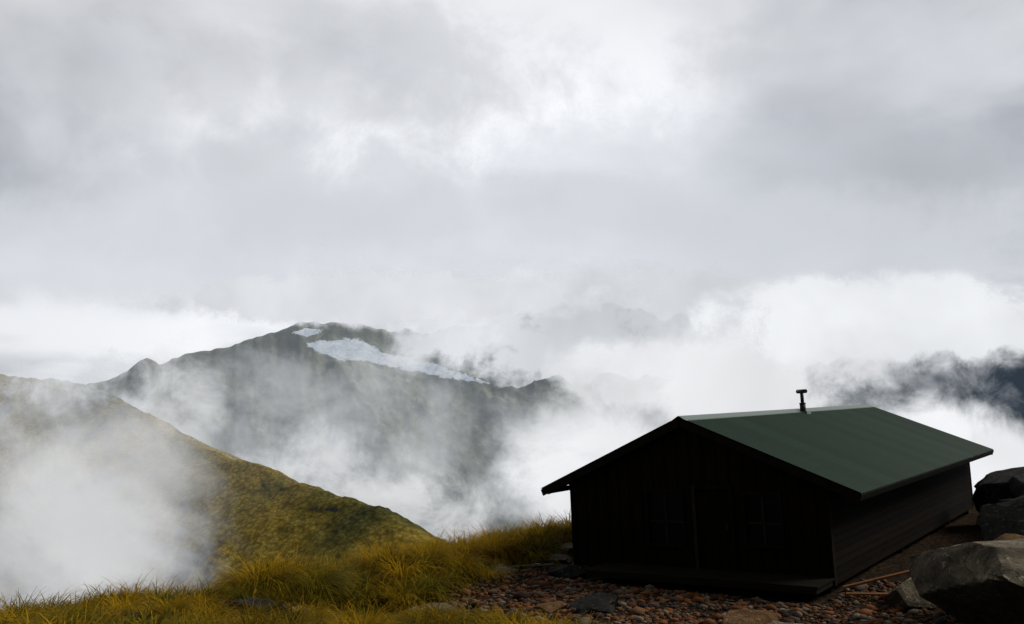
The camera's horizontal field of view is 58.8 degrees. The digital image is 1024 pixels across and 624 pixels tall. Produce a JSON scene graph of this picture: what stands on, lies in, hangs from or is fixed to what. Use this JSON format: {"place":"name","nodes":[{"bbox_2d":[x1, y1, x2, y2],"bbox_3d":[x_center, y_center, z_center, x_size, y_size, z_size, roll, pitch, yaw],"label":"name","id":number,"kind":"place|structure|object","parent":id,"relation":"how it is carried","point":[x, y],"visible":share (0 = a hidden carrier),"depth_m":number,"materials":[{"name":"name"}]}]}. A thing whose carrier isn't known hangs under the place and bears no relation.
{"place":"outdoors","nodes":[
{"label":"outdoors","id":0,"kind":"place"},
{"bbox_2d":[0,487,151,601],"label":"cloud","id":1,"kind":"structure","parent":0,"point":[64,538],"depth_m":96.09,"materials":[{"name":"white"}]},
{"bbox_2d":[12,366,148,399],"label":"cloud","id":2,"kind":"structure","parent":0,"point":[101,371],"depth_m":296.90,"materials":[{"name":"white"}]},
{"bbox_2d":[1,21,163,98],"bbox_3d":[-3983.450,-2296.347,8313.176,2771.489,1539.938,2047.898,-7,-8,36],"label":"cloud","id":3,"kind":"structure","parent":0,"point":[95,60],"depth_m":8313.18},
{"bbox_2d":[40,376,146,408],"bbox_3d":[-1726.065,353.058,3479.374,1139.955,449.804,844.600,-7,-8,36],"label":"cloud","id":4,"kind":"structure","parent":0,"point":[135,404],"depth_m":3479.37,"materials":[{"name":"white"}]},
{"bbox_2d":[15,421,182,588],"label":"cloud","id":5,"kind":"structure","parent":0,"point":[134,464],"depth_m":134.07,"materials":[{"name":"white"}]},
{"bbox_2d":[153,366,217,435],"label":"cloud","id":6,"kind":"structure","parent":0,"point":[192,400],"depth_m":1400.09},
{"bbox_2d":[0,374,445,611],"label":"ridge terrain","id":7,"kind":"structure","parent":0,"point":[226,508],"depth_m":264.04,"materials":[{"name":"green plant"}]},
{"bbox_2d":[0,125,453,215],"bbox_3d":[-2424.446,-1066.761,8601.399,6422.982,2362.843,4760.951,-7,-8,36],"label":"cloud","id":8,"kind":"structure","parent":0,"point":[279,152],"depth_m":8601.40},
{"bbox_2d":[167,2,497,126],"bbox_3d":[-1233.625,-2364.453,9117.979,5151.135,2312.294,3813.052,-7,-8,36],"label":"cloud","id":9,"kind":"structure","parent":0,"point":[422,44],"depth_m":9117.98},
{"bbox_2d":[270,431,415,494],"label":"cloud","id":10,"kind":"structure","parent":0,"point":[326,463],"depth_m":1158.07,"materials":[{"name":"white"}]},
{"bbox_2d":[86,322,659,541],"bbox_3d":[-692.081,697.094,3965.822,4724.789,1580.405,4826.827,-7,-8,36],"label":"mountain terrain","id":11,"kind":"structure","parent":0,"point":[435,426],"depth_m":4076.18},
{"bbox_2d":[143,270,602,328],"bbox_3d":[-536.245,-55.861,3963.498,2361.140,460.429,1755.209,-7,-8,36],"label":"cloud","id":12,"kind":"structure","parent":0,"point":[355,299],"depth_m":3963.50,"materials":[{"name":"white"}]},
{"bbox_2d":[345,477,485,540],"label":"cloud","id":13,"kind":"structure","parent":0,"point":[412,503],"depth_m":677.91,"materials":[{"name":"white"}]},
{"bbox_2d":[465,316,502,343],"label":"cloud","id":14,"kind":"structure","parent":0,"point":[495,337],"depth_m":2595.51,"materials":[{"name":"white"}]},
{"bbox_2d":[0,172,1023,310],"bbox_3d":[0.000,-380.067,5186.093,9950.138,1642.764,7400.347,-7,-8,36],"label":"cloud","id":15,"kind":"structure","parent":0,"point":[186,241],"depth_m":5186.09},
{"bbox_2d":[0,0,1023,384],"label":"sky","id":16,"kind":"structure","parent":0,"point":[559,66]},
{"bbox_2d":[515,407,600,449],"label":"cloud","id":17,"kind":"structure","parent":0,"point":[553,425],"depth_m":886.67,"materials":[{"name":"white"}]},
{"bbox_2d":[560,417,570,423],"bbox_3d":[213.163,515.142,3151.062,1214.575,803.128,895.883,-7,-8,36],"label":"cloud","id":18,"kind":"structure","parent":0,"point":[565,421],"depth_m":3151.06,"materials":[{"name":"white"}]},
{"bbox_2d":[150,506,982,623],"bbox_3d":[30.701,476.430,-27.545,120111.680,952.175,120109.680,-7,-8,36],"label":"ground","id":19,"kind":"structure","parent":0,"point":[961,529],"depth_m":18.46,"materials":[{"name":"brown gravel"}]},
{"bbox_2d":[108,612,159,623],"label":"rock","id":20,"kind":"object","parent":19,"relation":"on","point":[137,614],"visible":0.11,"depth_m":11.85,"materials":[{"name":"stone"}]},
{"bbox_2d":[221,597,293,615],"bbox_3d":[-4.120,4.870,14.765,1.514,0.415,0.882,-7,-8,36],"label":"rock","id":21,"kind":"object","parent":19,"relation":"on","point":[249,600],"visible":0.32,"depth_m":14.55,"materials":[{"name":"stone"}]},
{"bbox_2d":[0,508,638,623],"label":"tussock grass","id":22,"kind":"structure","parent":19,"relation":"on","point":[312,586],"depth_m":16.20,"materials":[{"name":"plant"}]},
{"bbox_2d":[187,542,570,620],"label":"grass","id":23,"kind":"structure","parent":19,"relation":"on","point":[465,580],"depth_m":18.53,"materials":[{"name":"plant"}]},
{"bbox_2d":[411,603,456,615],"bbox_3d":[-1.440,5.436,16.259,1.035,0.401,0.778,-7,-8,36],"label":"rock","id":24,"kind":"object","parent":19,"relation":"on","point":[436,604],"visible":0.16,"depth_m":16.23,"materials":[{"name":"grey stone"}]},
{"bbox_2d":[486,564,520,573],"bbox_3d":[-0.289,5.843,20.416,1.215,0.304,0.748,-1,-7,-16],"label":"rock","id":25,"kind":"object","parent":19,"relation":"on","point":[510,569],"visible":0.25,"depth_m":20.35,"materials":[{"name":"grey stone"}]},
{"bbox_2d":[512,563,553,567],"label":"rock","id":26,"kind":"object","parent":19,"relation":"on","point":[539,564],"visible":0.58,"depth_m":20.63,"materials":[{"name":"grey stone"}]},
{"bbox_2d":[534,601,567,613],"bbox_3d":[0.663,5.405,16.517,0.492,0.237,0.615,-7,-8,36],"label":"rock","id":27,"kind":"object","parent":19,"relation":"on","point":[551,607],"visible":0.71,"depth_m":16.42,"materials":[{"name":"brown stone"}]},
{"bbox_2d":[542,554,571,563],"bbox_3d":[0.958,5.820,21.280,0.961,0.266,0.511,-5,-7,18],"label":"rock","id":28,"kind":"object","parent":19,"relation":"on","point":[563,560],"visible":0.53,"depth_m":21.06,"materials":[{"name":"grey stone"}]},
{"bbox_2d":[558,543,572,552],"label":"rock","id":29,"kind":"object","parent":19,"relation":"on","point":[567,548],"visible":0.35,"depth_m":22.13,"materials":[{"name":"grey stone"}]},
{"bbox_2d":[547,564,589,578],"bbox_3d":[1.272,5.775,20.092,1.037,0.441,1.145,-2,-6,-5],"label":"rock","id":30,"kind":"object","parent":19,"relation":"on","point":[564,571],"visible":0.71,"depth_m":19.73,"materials":[{"name":"grey stone"}]},
{"bbox_2d":[567,592,617,616],"bbox_3d":[1.456,5.397,16.657,0.951,0.434,1.576,-4,-7,10],"label":"rock","id":31,"kind":"object","parent":19,"relation":"on","point":[603,602],"visible":0.72,"depth_m":16.28,"materials":[{"name":"grey stone"}]},
{"bbox_2d":[392,558,961,623],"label":"pebbles","id":32,"kind":"object","parent":19,"relation":"on","point":[522,596],"visible":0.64,"depth_m":16.54,"materials":[{"name":"brown gravel"}]},
{"bbox_2d":[721,609,779,623],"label":"rock","id":33,"kind":"object","parent":19,"relation":"on","point":[740,616],"visible":0.98,"depth_m":14.81,"materials":[{"name":"brown stone"}]},
{"bbox_2d":[541,389,993,594],"bbox_3d":[7.563,4.244,24.257,7.238,4.324,14.950,-7,-8,36],"label":"hut","id":34,"kind":"object","parent":19,"relation":"on","point":[802,499],"visible":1,"depth_m":19.29,"materials":[{"name":"brown wood"}]},
{"bbox_2d":[768,621,801,623],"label":"rock","id":35,"kind":"object","parent":19,"relation":"on","point":[775,622],"visible":1,"depth_m":14.17,"materials":[{"name":"grey stone"}]},
{"bbox_2d":[786,610,802,618],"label":"rock","id":36,"kind":"object","parent":19,"relation":"on","point":[793,613],"visible":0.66,"depth_m":15.24,"materials":[{"name":"grey stone"}]},
{"bbox_2d":[843,570,909,595],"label":"planks","id":37,"kind":"object","parent":19,"relation":"on","point":[873,580],"visible":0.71,"depth_m":16.52,"materials":[{"name":"brown wood"}]},
{"bbox_2d":[882,577,938,610],"bbox_3d":[6.993,4.992,15.885,0.995,0.723,0.833,-1,-7,-12],"label":"rock","id":38,"kind":"object","parent":19,"relation":"on","point":[905,595],"visible":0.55,"depth_m":15.54,"materials":[{"name":"grey stone"}]},
{"bbox_2d":[909,538,1023,623],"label":"rock","id":39,"kind":"object","parent":19,"relation":"on","point":[980,582],"visible":1,"depth_m":13.55,"materials":[{"name":"grey stone"}]},
{"bbox_2d":[973,467,1023,512],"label":"boulder","id":40,"kind":"object","parent":19,"relation":"on","point":[992,487],"visible":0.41,"depth_m":24.26,"materials":[{"name":"grey stone"}]},
{"bbox_2d":[976,495,1023,540],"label":"boulder","id":41,"kind":"object","parent":19,"relation":"on","point":[994,521],"visible":0.48,"depth_m":19.08,"materials":[{"name":"grey stone"}]},
{"bbox_2d":[996,499,1011,503],"bbox_3d":[12.690,4.869,21.516,2.689,0.959,1.923,-2,-6,-6],"label":"rock pile","id":42,"kind":"object","parent":19,"relation":"on","point":[1003,500],"visible":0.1,"depth_m":21.62,"materials":[{"name":"grey stone"}]},
{"bbox_2d":[993,534,1023,540],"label":"rock","id":43,"kind":"object","parent":19,"relation":"on","point":[1008,536],"visible":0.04,"depth_m":17.30,"materials":[{"name":"brown stone"}]},
{"bbox_2d":[1009,475,1023,497],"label":"boulder","id":44,"kind":"object","parent":19,"relation":"on","point":[1016,487],"visible":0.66,"depth_m":22.93,"materials":[{"name":"grey stone"}]},
{"bbox_2d":[500,412,648,523],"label":"cloud","id":45,"kind":"structure","parent":0,"point":[532,469],"depth_m":68.55,"materials":[{"name":"white"}]},
{"bbox_2d":[546,340,669,412],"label":"cloud","id":46,"kind":"structure","parent":0,"point":[628,376],"depth_m":2176.43,"materials":[{"name":"white"}]},
{"bbox_2d":[590,406,669,431],"bbox_3d":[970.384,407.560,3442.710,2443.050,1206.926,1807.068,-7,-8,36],"label":"cloud","id":47,"kind":"structure","parent":0,"point":[652,419],"depth_m":3442.71,"materials":[{"name":"white"}]},
{"bbox_2d":[388,262,903,387],"bbox_3d":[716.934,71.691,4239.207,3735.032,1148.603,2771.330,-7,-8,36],"label":"cloud","id":48,"kind":"structure","parent":0,"point":[644,304],"depth_m":4239.21,"materials":[{"name":"white"}]},
{"bbox_2d":[658,324,837,420],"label":"cloud","id":49,"kind":"structure","parent":0,"point":[728,369],"depth_m":2125.33,"materials":[{"name":"white"}]},
{"bbox_2d":[498,115,1023,208],"bbox_3d":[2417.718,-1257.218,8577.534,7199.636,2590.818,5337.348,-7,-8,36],"label":"cloud","id":50,"kind":"structure","parent":0,"point":[751,162],"depth_m":8577.53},
{"bbox_2d":[786,322,901,389],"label":"cloud","id":51,"kind":"structure","parent":0,"point":[858,363],"depth_m":1966.43,"materials":[{"name":"white"}]},
{"bbox_2d":[690,272,1023,366],"bbox_3d":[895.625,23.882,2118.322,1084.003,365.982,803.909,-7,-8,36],"label":"cloud","id":52,"kind":"structure","parent":0,"point":[958,315],"depth_m":2118.32,"materials":[{"name":"white"}]},
{"bbox_2d":[717,8,1012,112],"bbox_3d":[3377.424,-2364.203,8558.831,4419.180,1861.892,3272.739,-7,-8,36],"label":"cloud","id":53,"kind":"structure","parent":0,"point":[855,62],"depth_m":8558.83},
{"bbox_2d":[825,349,1023,435],"bbox_3d":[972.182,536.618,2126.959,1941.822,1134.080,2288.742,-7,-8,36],"label":"mountain terrain","id":54,"kind":"structure","parent":0,"point":[995,385],"depth_m":2467.10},
{"bbox_2d":[887,395,1019,441],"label":"cloud","id":55,"kind":"structure","parent":0,"point":[972,422],"depth_m":1805.87,"materials":[{"name":"white"}]},
{"bbox_2d":[970,432,1023,492],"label":"cloud","id":56,"kind":"structure","parent":0,"point":[1008,448],"depth_m":78.23,"materials":[{"name":"white"}]}
]}

